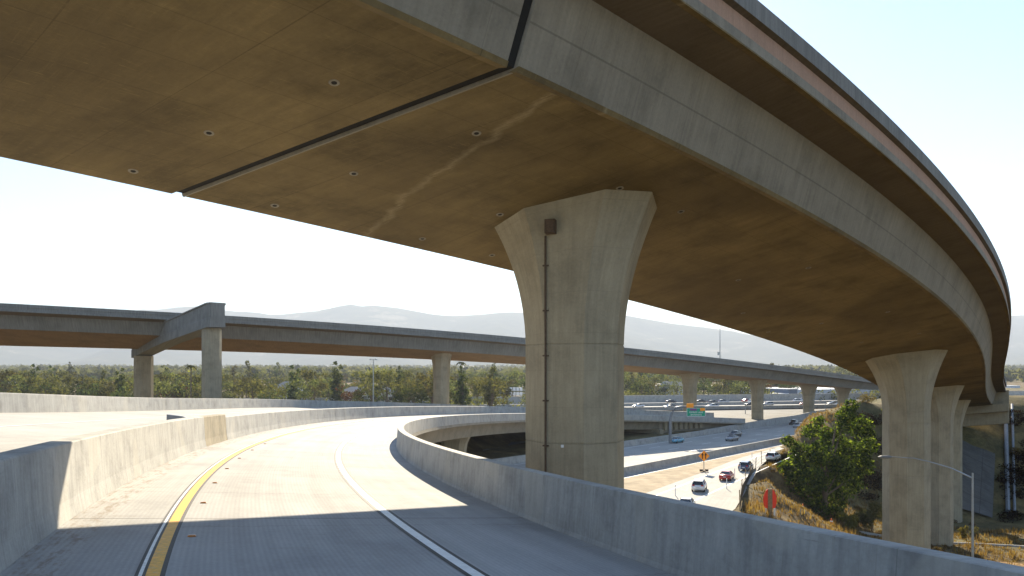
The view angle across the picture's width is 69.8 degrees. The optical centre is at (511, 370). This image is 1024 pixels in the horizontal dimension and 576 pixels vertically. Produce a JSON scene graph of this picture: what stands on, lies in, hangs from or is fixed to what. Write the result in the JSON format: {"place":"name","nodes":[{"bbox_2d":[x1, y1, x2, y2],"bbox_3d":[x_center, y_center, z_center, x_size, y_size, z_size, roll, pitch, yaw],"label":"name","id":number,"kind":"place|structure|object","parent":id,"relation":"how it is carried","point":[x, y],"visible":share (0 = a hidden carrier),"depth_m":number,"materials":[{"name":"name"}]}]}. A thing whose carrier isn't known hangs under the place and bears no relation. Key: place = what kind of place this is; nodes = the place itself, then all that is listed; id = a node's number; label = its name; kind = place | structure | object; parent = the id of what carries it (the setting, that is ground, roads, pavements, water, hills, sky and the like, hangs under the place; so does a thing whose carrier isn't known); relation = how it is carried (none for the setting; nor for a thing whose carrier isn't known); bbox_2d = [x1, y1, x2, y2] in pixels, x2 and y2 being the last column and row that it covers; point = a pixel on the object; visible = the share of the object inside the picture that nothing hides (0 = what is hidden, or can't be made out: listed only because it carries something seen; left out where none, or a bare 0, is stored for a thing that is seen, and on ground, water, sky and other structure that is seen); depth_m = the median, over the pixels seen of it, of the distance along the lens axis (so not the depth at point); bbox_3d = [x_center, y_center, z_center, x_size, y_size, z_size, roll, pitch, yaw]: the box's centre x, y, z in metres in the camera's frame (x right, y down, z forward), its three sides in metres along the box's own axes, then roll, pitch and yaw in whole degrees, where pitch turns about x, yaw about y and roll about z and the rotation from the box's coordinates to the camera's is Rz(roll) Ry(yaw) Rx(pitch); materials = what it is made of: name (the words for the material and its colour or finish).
{"place":"outdoors","nodes":[
{"label":"outdoors","id":0,"kind":"place"},
{"bbox_2d":[0,408,325,451],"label":"connector road","id":1,"kind":"structure","parent":0,"point":[19,430],"depth_m":36.22,"materials":[{"name":"concrete"}]},
{"bbox_2d":[0,414,675,575],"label":"ramp road","id":2,"kind":"structure","parent":0,"point":[357,497],"depth_m":12.52,"materials":[{"name":"concrete"}]},
{"bbox_2d":[0,304,1023,365],"bbox_3d":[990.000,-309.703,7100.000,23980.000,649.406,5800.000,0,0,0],"label":"mountains","id":3,"kind":"structure","parent":0,"point":[645,334],"depth_m":5982.87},
{"bbox_2d":[0,0,1023,334],"label":"sky","id":4,"kind":"structure","parent":0,"point":[949,74],"materials":[{"name":"white"}]},
{"bbox_2d":[6,365,1023,563],"bbox_3d":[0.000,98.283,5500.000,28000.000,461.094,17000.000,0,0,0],"label":"ground","id":5,"kind":"structure","parent":0,"point":[990,438],"depth_m":115.72,"materials":[{"name":"soil"}]},
{"bbox_2d":[0,374,26,392],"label":"valley tree","id":6,"kind":"object","parent":5,"relation":"on","point":[17,378],"visible":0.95,"depth_m":234.52,"materials":[{"name":"green plant"}]},
{"bbox_2d":[0,370,29,392],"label":"valley tree","id":7,"kind":"object","parent":5,"relation":"on","point":[4,375],"visible":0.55,"depth_m":239.87,"materials":[{"name":"green plant"}]},
{"bbox_2d":[16,384,42,393],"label":"valley tree","id":8,"kind":"object","parent":5,"relation":"on","point":[26,390],"visible":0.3,"depth_m":244.76,"materials":[{"name":"green plant"}]},
{"bbox_2d":[23,375,64,387],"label":"valley tree","id":9,"kind":"object","parent":5,"relation":"on","point":[48,379],"visible":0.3,"depth_m":262.05,"materials":[{"name":"green plant"}]},
{"bbox_2d":[22,375,69,394],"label":"valley tree","id":10,"kind":"object","parent":5,"relation":"on","point":[33,381],"visible":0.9,"depth_m":218.15,"materials":[{"name":"green plant"}]},
{"bbox_2d":[40,371,71,385],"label":"valley tree","id":11,"kind":"object","parent":5,"relation":"on","point":[66,374],"visible":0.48,"depth_m":315.79,"materials":[{"name":"green plant"}]},
{"bbox_2d":[41,383,76,394],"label":"valley tree","id":12,"kind":"object","parent":5,"relation":"on","point":[63,391],"visible":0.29,"depth_m":238.23,"materials":[{"name":"green plant"}]},
{"bbox_2d":[60,374,89,393],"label":"valley tree","id":13,"kind":"object","parent":5,"relation":"on","point":[68,379],"visible":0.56,"depth_m":248.38,"materials":[{"name":"green plant"}]},
{"bbox_2d":[73,383,101,395],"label":"valley tree","id":14,"kind":"object","parent":5,"relation":"on","point":[89,392],"visible":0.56,"depth_m":241.51,"materials":[{"name":"green plant"}]},
{"bbox_2d":[68,377,112,391],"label":"valley tree","id":15,"kind":"object","parent":5,"relation":"on","point":[93,381],"visible":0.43,"depth_m":252.81,"materials":[{"name":"green plant"}]},
{"bbox_2d":[84,382,110,396],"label":"valley tree","id":16,"kind":"object","parent":5,"relation":"on","point":[101,393],"visible":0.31,"depth_m":245.54,"materials":[{"name":"green plant"}]},
{"bbox_2d":[99,380,133,395],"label":"valley tree","id":17,"kind":"object","parent":5,"relation":"on","point":[109,386],"visible":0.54,"depth_m":243.19,"materials":[{"name":"green plant"}]},
{"bbox_2d":[114,368,126,396],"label":"valley tree","id":18,"kind":"object","parent":5,"relation":"on","point":[118,380],"visible":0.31,"depth_m":228.56,"materials":[{"name":"green plant"}]},
{"bbox_2d":[108,386,133,396],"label":"valley tree","id":19,"kind":"object","parent":5,"relation":"on","point":[115,393],"visible":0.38,"depth_m":217.99,"materials":[{"name":"green plant"}]},
{"bbox_2d":[120,377,172,397],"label":"valley tree","id":20,"kind":"object","parent":5,"relation":"on","point":[155,386],"visible":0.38,"depth_m":214.19,"materials":[{"name":"green plant"}]},
{"bbox_2d":[154,373,173,396],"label":"valley tree","id":21,"kind":"object","parent":5,"relation":"on","point":[160,377],"visible":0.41,"depth_m":250.20,"materials":[{"name":"green plant"}]},
{"bbox_2d":[154,380,184,397],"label":"valley tree","id":22,"kind":"object","parent":5,"relation":"on","point":[169,389],"visible":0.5,"depth_m":222.03,"materials":[{"name":"green plant"}]},
{"bbox_2d":[155,371,184,397],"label":"valley tree","id":23,"kind":"object","parent":5,"relation":"on","point":[170,375],"visible":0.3,"depth_m":259.66,"materials":[{"name":"green plant"}]},
{"bbox_2d":[158,371,188,388],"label":"valley tree","id":24,"kind":"object","parent":5,"relation":"on","point":[183,374],"visible":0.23,"depth_m":274.72,"materials":[{"name":"green plant"}]},
{"bbox_2d":[168,381,200,397],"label":"valley tree","id":25,"kind":"object","parent":5,"relation":"on","point":[184,391],"visible":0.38,"depth_m":227.28,"materials":[{"name":"green plant"}]},
{"bbox_2d":[185,365,196,397],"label":"palm tree","id":26,"kind":"object","parent":5,"relation":"on","point":[191,367],"visible":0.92,"depth_m":206.76,"materials":[{"name":"plant"}]},
{"bbox_2d":[186,385,201,397],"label":"valley tree","id":27,"kind":"object","parent":5,"relation":"on","point":[199,392],"visible":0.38,"depth_m":209.31,"materials":[{"name":"green plant"}]},
{"bbox_2d":[184,374,224,393],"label":"valley tree","id":28,"kind":"object","parent":5,"relation":"on","point":[196,378],"visible":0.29,"depth_m":221.25,"materials":[{"name":"green plant"}]},
{"bbox_2d":[222,381,233,397],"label":"valley tree","id":29,"kind":"object","parent":5,"relation":"on","point":[229,384],"visible":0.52,"depth_m":240.34,"materials":[{"name":"green plant"}]},
{"bbox_2d":[222,373,244,392],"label":"valley tree","id":30,"kind":"object","parent":5,"relation":"on","point":[229,378],"visible":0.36,"depth_m":294.48,"materials":[{"name":"green plant"}]},
{"bbox_2d":[226,376,259,396],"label":"valley tree","id":31,"kind":"object","parent":5,"relation":"on","point":[242,379],"visible":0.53,"depth_m":264.26,"materials":[{"name":"green plant"}]},
{"bbox_2d":[244,360,254,380],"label":"valley tree","id":32,"kind":"object","parent":5,"relation":"on","point":[249,369],"visible":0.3,"depth_m":381.74,"materials":[{"name":"green plant"}]},
{"bbox_2d":[231,378,282,398],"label":"valley tree","id":33,"kind":"object","parent":5,"relation":"on","point":[256,388],"visible":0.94,"depth_m":205.09,"materials":[{"name":"green plant"}]},
{"bbox_2d":[257,371,273,384],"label":"valley tree","id":34,"kind":"object","parent":5,"relation":"on","point":[261,375],"visible":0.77,"depth_m":481.66,"materials":[{"name":"green plant"}]},
{"bbox_2d":[264,384,287,398],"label":"valley tree","id":35,"kind":"object","parent":5,"relation":"on","point":[282,389],"visible":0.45,"depth_m":229.32,"materials":[{"name":"green plant"}]},
{"bbox_2d":[266,376,290,386],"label":"valley tree","id":36,"kind":"object","parent":5,"relation":"on","point":[277,380],"visible":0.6,"depth_m":330.08,"materials":[{"name":"green plant"}]},
{"bbox_2d":[284,365,300,399],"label":"valley tree","id":37,"kind":"object","parent":5,"relation":"on","point":[290,391],"visible":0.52,"depth_m":226.30,"materials":[{"name":"green plant"}]},
{"bbox_2d":[284,378,318,399],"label":"valley tree","id":38,"kind":"object","parent":5,"relation":"on","point":[303,394],"visible":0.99,"depth_m":213.43,"materials":[{"name":"green plant"}]},
{"bbox_2d":[288,369,328,399],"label":"valley tree","id":39,"kind":"object","parent":5,"relation":"on","point":[307,374],"visible":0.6,"depth_m":243.51,"materials":[{"name":"green plant"}]},
{"bbox_2d":[302,383,327,398],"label":"valley tree","id":40,"kind":"object","parent":5,"relation":"on","point":[322,385],"visible":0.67,"depth_m":243.19,"materials":[{"name":"green plant"}]},
{"bbox_2d":[316,378,343,397],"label":"valley tree","id":41,"kind":"object","parent":5,"relation":"on","point":[328,391],"visible":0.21,"depth_m":262.82,"materials":[{"name":"green plant"}]},
{"bbox_2d":[328,361,346,400],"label":"valley tree","id":42,"kind":"object","parent":5,"relation":"on","point":[335,394],"visible":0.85,"depth_m":239.22,"materials":[{"name":"green plant"}]},
{"bbox_2d":[335,384,364,400],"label":"valley tree","id":43,"kind":"object","parent":5,"relation":"on","point":[346,397],"visible":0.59,"depth_m":229.14,"materials":[{"name":"orange plant"}]},
{"bbox_2d":[344,387,366,396],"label":"house","id":44,"kind":"structure","parent":5,"relation":"on","point":[351,389],"depth_m":259.75,"materials":[{"name":"paint"}]},
{"bbox_2d":[352,390,374,401],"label":"valley tree","id":45,"kind":"object","parent":5,"relation":"on","point":[357,396],"visible":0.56,"depth_m":217.84,"materials":[{"name":"green plant"}]},
{"bbox_2d":[351,371,396,401],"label":"valley tree","id":46,"kind":"object","parent":5,"relation":"on","point":[366,389],"visible":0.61,"depth_m":215.99,"materials":[{"name":"green plant"}]},
{"bbox_2d":[366,369,407,401],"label":"valley tree","id":47,"kind":"object","parent":5,"relation":"on","point":[377,375],"visible":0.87,"depth_m":209.78,"materials":[{"name":"green plant"}]},
{"bbox_2d":[379,369,414,387],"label":"valley tree","id":48,"kind":"object","parent":5,"relation":"on","point":[406,373],"visible":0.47,"depth_m":269.19,"materials":[{"name":"green plant"}]},
{"bbox_2d":[392,366,405,401],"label":"valley tree","id":49,"kind":"object","parent":5,"relation":"on","point":[399,374],"visible":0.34,"depth_m":242.15,"materials":[{"name":"green plant"}]},
{"bbox_2d":[390,383,430,402],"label":"valley tree","id":50,"kind":"object","parent":5,"relation":"on","point":[413,396],"visible":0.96,"depth_m":207.31,"materials":[{"name":"green plant"}]},
{"bbox_2d":[394,378,429,402],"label":"valley tree","id":51,"kind":"object","parent":5,"relation":"on","point":[409,383],"visible":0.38,"depth_m":217.67,"materials":[{"name":"green plant"}]},
{"bbox_2d":[412,371,454,403],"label":"valley tree","id":52,"kind":"object","parent":5,"relation":"on","point":[422,377],"visible":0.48,"depth_m":209.74,"materials":[{"name":"green plant"}]},
{"bbox_2d":[0,302,878,418],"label":"viaduct","id":53,"kind":"object","parent":5,"relation":"on","point":[211,331],"visible":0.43,"depth_m":125.67,"materials":[{"name":"concrete"}]},
{"bbox_2d":[9,386,880,406],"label":"understorey","id":54,"kind":"object","parent":5,"relation":"on","point":[626,393],"visible":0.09,"depth_m":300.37,"materials":[{"name":"green plant"}]},
{"bbox_2d":[452,365,471,404],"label":"valley tree","id":55,"kind":"object","parent":5,"relation":"on","point":[463,390],"visible":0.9,"depth_m":206.62,"materials":[{"name":"green plant"}]},
{"bbox_2d":[463,371,488,381],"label":"valley tree","id":56,"kind":"object","parent":5,"relation":"on","point":[483,373],"visible":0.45,"depth_m":364.27,"materials":[{"name":"green plant"}]},
{"bbox_2d":[470,376,506,405],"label":"valley tree","id":57,"kind":"object","parent":5,"relation":"on","point":[482,384],"visible":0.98,"depth_m":212.45,"materials":[{"name":"green plant"}]},
{"bbox_2d":[482,366,498,405],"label":"valley tree","id":58,"kind":"object","parent":5,"relation":"on","point":[487,398],"visible":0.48,"depth_m":220.16,"materials":[{"name":"green plant"}]},
{"bbox_2d":[0,0,1010,548],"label":"flyover bridge","id":59,"kind":"structure","parent":5,"relation":"on","point":[584,170],"depth_m":22.81,"materials":[{"name":"concrete"}]},
{"bbox_2d":[495,379,517,404],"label":"valley tree","id":60,"kind":"object","parent":5,"relation":"on","point":[508,389],"visible":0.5,"depth_m":241.92,"materials":[{"name":"green plant"}]},
{"bbox_2d":[0,364,1023,381],"bbox_3d":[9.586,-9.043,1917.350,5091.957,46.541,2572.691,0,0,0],"label":"woods","id":61,"kind":"object","parent":5,"relation":"on","point":[346,371],"depth_m":897.42,"materials":[{"name":"green plant"}]},
{"bbox_2d":[0,406,1023,575],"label":"ramp bridge","id":62,"kind":"structure","parent":5,"relation":"on","point":[48,488],"depth_m":11.72,"materials":[{"name":"concrete"}]},
{"bbox_2d":[500,387,525,402],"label":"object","id":63,"kind":"object","parent":5,"relation":"on","point":[517,389],"visible":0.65,"depth_m":239.91,"materials":[{"name":"white metal"}]},
{"bbox_2d":[502,370,525,395],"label":"valley tree","id":64,"kind":"object","parent":5,"relation":"on","point":[513,375],"visible":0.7,"depth_m":334.50,"materials":[{"name":"green plant"}]},
{"bbox_2d":[629,379,653,393],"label":"valley tree","id":65,"kind":"object","parent":5,"relation":"on","point":[640,387],"visible":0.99,"depth_m":301.08,"materials":[{"name":"green plant"}]},
{"bbox_2d":[638,373,666,392],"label":"valley tree","id":66,"kind":"object","parent":5,"relation":"on","point":[660,376],"visible":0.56,"depth_m":341.46,"materials":[{"name":"green plant"}]},
{"bbox_2d":[513,420,806,510],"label":"freeway","id":67,"kind":"structure","parent":5,"relation":"on","point":[662,482],"depth_m":100.22,"materials":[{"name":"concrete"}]},
{"bbox_2d":[669,403,704,442],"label":"highway sign","id":68,"kind":"object","parent":67,"relation":"on","point":[692,410],"visible":1,"depth_m":129.94,"materials":[{"name":"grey metal"}]},
{"bbox_2d":[691,478,706,491],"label":"car","id":69,"kind":"object","parent":67,"relation":"on","point":[699,484],"visible":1,"depth_m":78.18,"materials":[{"name":"white paint"}]},
{"bbox_2d":[699,451,708,471],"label":"diamond sign","id":70,"kind":"object","parent":67,"relation":"on","point":[703,455],"visible":1,"depth_m":93.77,"materials":[{"name":"metal"}]},
{"bbox_2d":[624,435,792,475],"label":"median barrier","id":71,"kind":"object","parent":67,"relation":"on","point":[644,467],"visible":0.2,"depth_m":104.54,"materials":[{"name":"concrete"}]},
{"bbox_2d":[719,470,733,480],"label":"car","id":72,"kind":"object","parent":67,"relation":"on","point":[727,474],"visible":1,"depth_m":86.24,"materials":[{"name":"red paint"}]},
{"bbox_2d":[738,460,753,470],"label":"car","id":73,"kind":"object","parent":67,"relation":"on","point":[743,465],"visible":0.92,"depth_m":94.32,"materials":[{"name":"blue paint"}]},
{"bbox_2d":[765,451,780,460],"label":"car","id":74,"kind":"object","parent":67,"relation":"on","point":[771,455],"visible":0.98,"depth_m":105.16,"materials":[{"name":"white paint"}]},
{"bbox_2d":[492,409,829,463],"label":"retaining wall","id":75,"kind":"structure","parent":5,"relation":"on","point":[642,441],"depth_m":148.90,"materials":[{"name":"concrete"}]},
{"bbox_2d":[467,399,863,409],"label":"freeway","id":76,"kind":"structure","parent":5,"relation":"on","point":[719,405],"depth_m":257.94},
{"bbox_2d":[226,391,1023,403],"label":"freeway barrier","id":77,"kind":"object","parent":76,"relation":"on","point":[677,398],"visible":0.23,"depth_m":284.87,"materials":[{"name":"concrete"}]},
{"bbox_2d":[479,401,837,406],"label":"freeway barrier","id":78,"kind":"object","parent":76,"relation":"on","point":[708,403],"visible":0.2,"depth_m":252.66,"materials":[{"name":"concrete"}]},
{"bbox_2d":[624,404,836,409],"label":"freeway barrier","id":79,"kind":"object","parent":76,"relation":"on","point":[739,407],"visible":0.2,"depth_m":226.79,"materials":[{"name":"concrete"}]},
{"bbox_2d":[655,381,682,394],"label":"house","id":80,"kind":"structure","parent":5,"relation":"on","point":[679,384],"depth_m":355.83,"materials":[{"name":"paint"}]},
{"bbox_2d":[669,379,682,394],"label":"valley tree","id":81,"kind":"object","parent":5,"relation":"on","point":[674,386],"visible":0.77,"depth_m":334.59,"materials":[{"name":"green plant"}]},
{"bbox_2d":[697,380,714,394],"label":"valley tree","id":82,"kind":"object","parent":5,"relation":"on","point":[701,387],"visible":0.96,"depth_m":314.99,"materials":[{"name":"green plant"}]},
{"bbox_2d":[712,379,734,392],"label":"valley tree","id":83,"kind":"object","parent":5,"relation":"on","point":[717,386],"visible":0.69,"depth_m":311.26,"materials":[{"name":"green plant"}]},
{"bbox_2d":[728,382,749,393],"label":"valley tree","id":84,"kind":"object","parent":5,"relation":"on","point":[743,384],"visible":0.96,"depth_m":304.66,"materials":[{"name":"green plant"}]},
{"bbox_2d":[739,451,769,509],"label":"wire fence","id":85,"kind":"object","parent":5,"relation":"on","point":[742,488],"visible":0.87,"depth_m":82.21,"materials":[{"name":"grey metal"}]},
{"bbox_2d":[763,489,776,515],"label":"red marker","id":86,"kind":"object","parent":5,"relation":"on","point":[769,499],"visible":0.91,"depth_m":69.97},
{"bbox_2d":[766,388,796,393],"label":"warehouse","id":87,"kind":"structure","parent":5,"relation":"on","point":[786,390],"depth_m":325.77,"materials":[{"name":"white"}]},
{"bbox_2d":[741,387,879,393],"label":"warehouse","id":88,"kind":"structure","parent":5,"relation":"on","point":[825,390],"depth_m":346.35,"materials":[{"name":"white"}]},
{"bbox_2d":[776,396,880,518],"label":"broadleaf tree","id":89,"kind":"object","parent":5,"relation":"on","point":[823,487],"visible":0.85,"depth_m":98.74,"materials":[{"name":"green plant"}]},
{"bbox_2d":[835,511,859,529],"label":"shrub","id":90,"kind":"object","parent":5,"relation":"on","point":[851,521],"visible":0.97,"depth_m":93.77,"materials":[{"name":"green plant"}]},
{"bbox_2d":[856,394,876,403],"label":"shrub","id":91,"kind":"object","parent":5,"relation":"on","point":[869,398],"visible":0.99,"depth_m":134.11,"materials":[{"name":"orange plant"}]},
{"bbox_2d":[852,501,881,530],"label":"shrub","id":92,"kind":"object","parent":5,"relation":"on","point":[870,515],"visible":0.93,"depth_m":94.94,"materials":[{"name":"green plant"}]},
{"bbox_2d":[742,402,1023,565],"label":"dry grass","id":93,"kind":"structure","parent":5,"relation":"on","point":[846,530],"depth_m":87.07,"materials":[{"name":"brown plant"}]},
{"bbox_2d":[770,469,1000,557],"bbox_3d":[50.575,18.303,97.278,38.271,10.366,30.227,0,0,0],"label":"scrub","id":94,"kind":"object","parent":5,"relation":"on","point":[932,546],"visible":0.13,"depth_m":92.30,"materials":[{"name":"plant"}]},
{"bbox_2d":[878,455,973,556],"bbox_3d":[28.791,11.495,51.110,5.886,11.013,0.260,0,0,24],"label":"street lamp","id":95,"kind":"object","parent":5,"relation":"on","point":[972,512],"visible":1,"depth_m":50.01,"materials":[{"name":"metal"}]},
{"bbox_2d":[852,409,1023,522],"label":"embankment brush","id":96,"kind":"object","parent":5,"relation":"on","point":[1013,514],"visible":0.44,"depth_m":119.19,"materials":[{"name":"plant"}]},
{"bbox_2d":[860,531,1023,547],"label":"kerb","id":97,"kind":"structure","parent":5,"relation":"on","point":[961,543],"depth_m":90.00,"materials":[{"name":"concrete"}]},
{"bbox_2d":[957,525,968,539],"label":"shrub","id":98,"kind":"object","parent":5,"relation":"on","point":[962,531],"visible":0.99,"depth_m":95.91,"materials":[{"name":"green plant"}]},
{"bbox_2d":[962,440,994,516],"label":"slope paving","id":99,"kind":"structure","parent":5,"relation":"on","point":[978,462],"depth_m":119.86,"materials":[{"name":"concrete"}]},
{"bbox_2d":[1004,424,1009,511],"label":"drain pipe","id":100,"kind":"object","parent":5,"relation":"on","point":[1006,457],"visible":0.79,"depth_m":121.85,"materials":[{"name":"grey metal"}]},
{"bbox_2d":[1011,403,1015,510],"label":"drain pipe","id":101,"kind":"object","parent":5,"relation":"on","point":[1013,460],"visible":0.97,"depth_m":122.86,"materials":[{"name":"grey metal"}]},
{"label":"connector bridge","id":102,"kind":"object","parent":5,"relation":"on","visible":0},
{"bbox_2d":[0,392,474,412],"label":"connector barrier","id":103,"kind":"object","parent":102,"relation":"on","point":[22,403],"visible":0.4,"depth_m":57.94,"materials":[{"name":"concrete"}]},
{"bbox_2d":[483,408,832,450],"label":"paved apron","id":104,"kind":"object","parent":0,"point":[771,413],"visible":0.22,"depth_m":207.16,"materials":[{"name":"beige concrete"}]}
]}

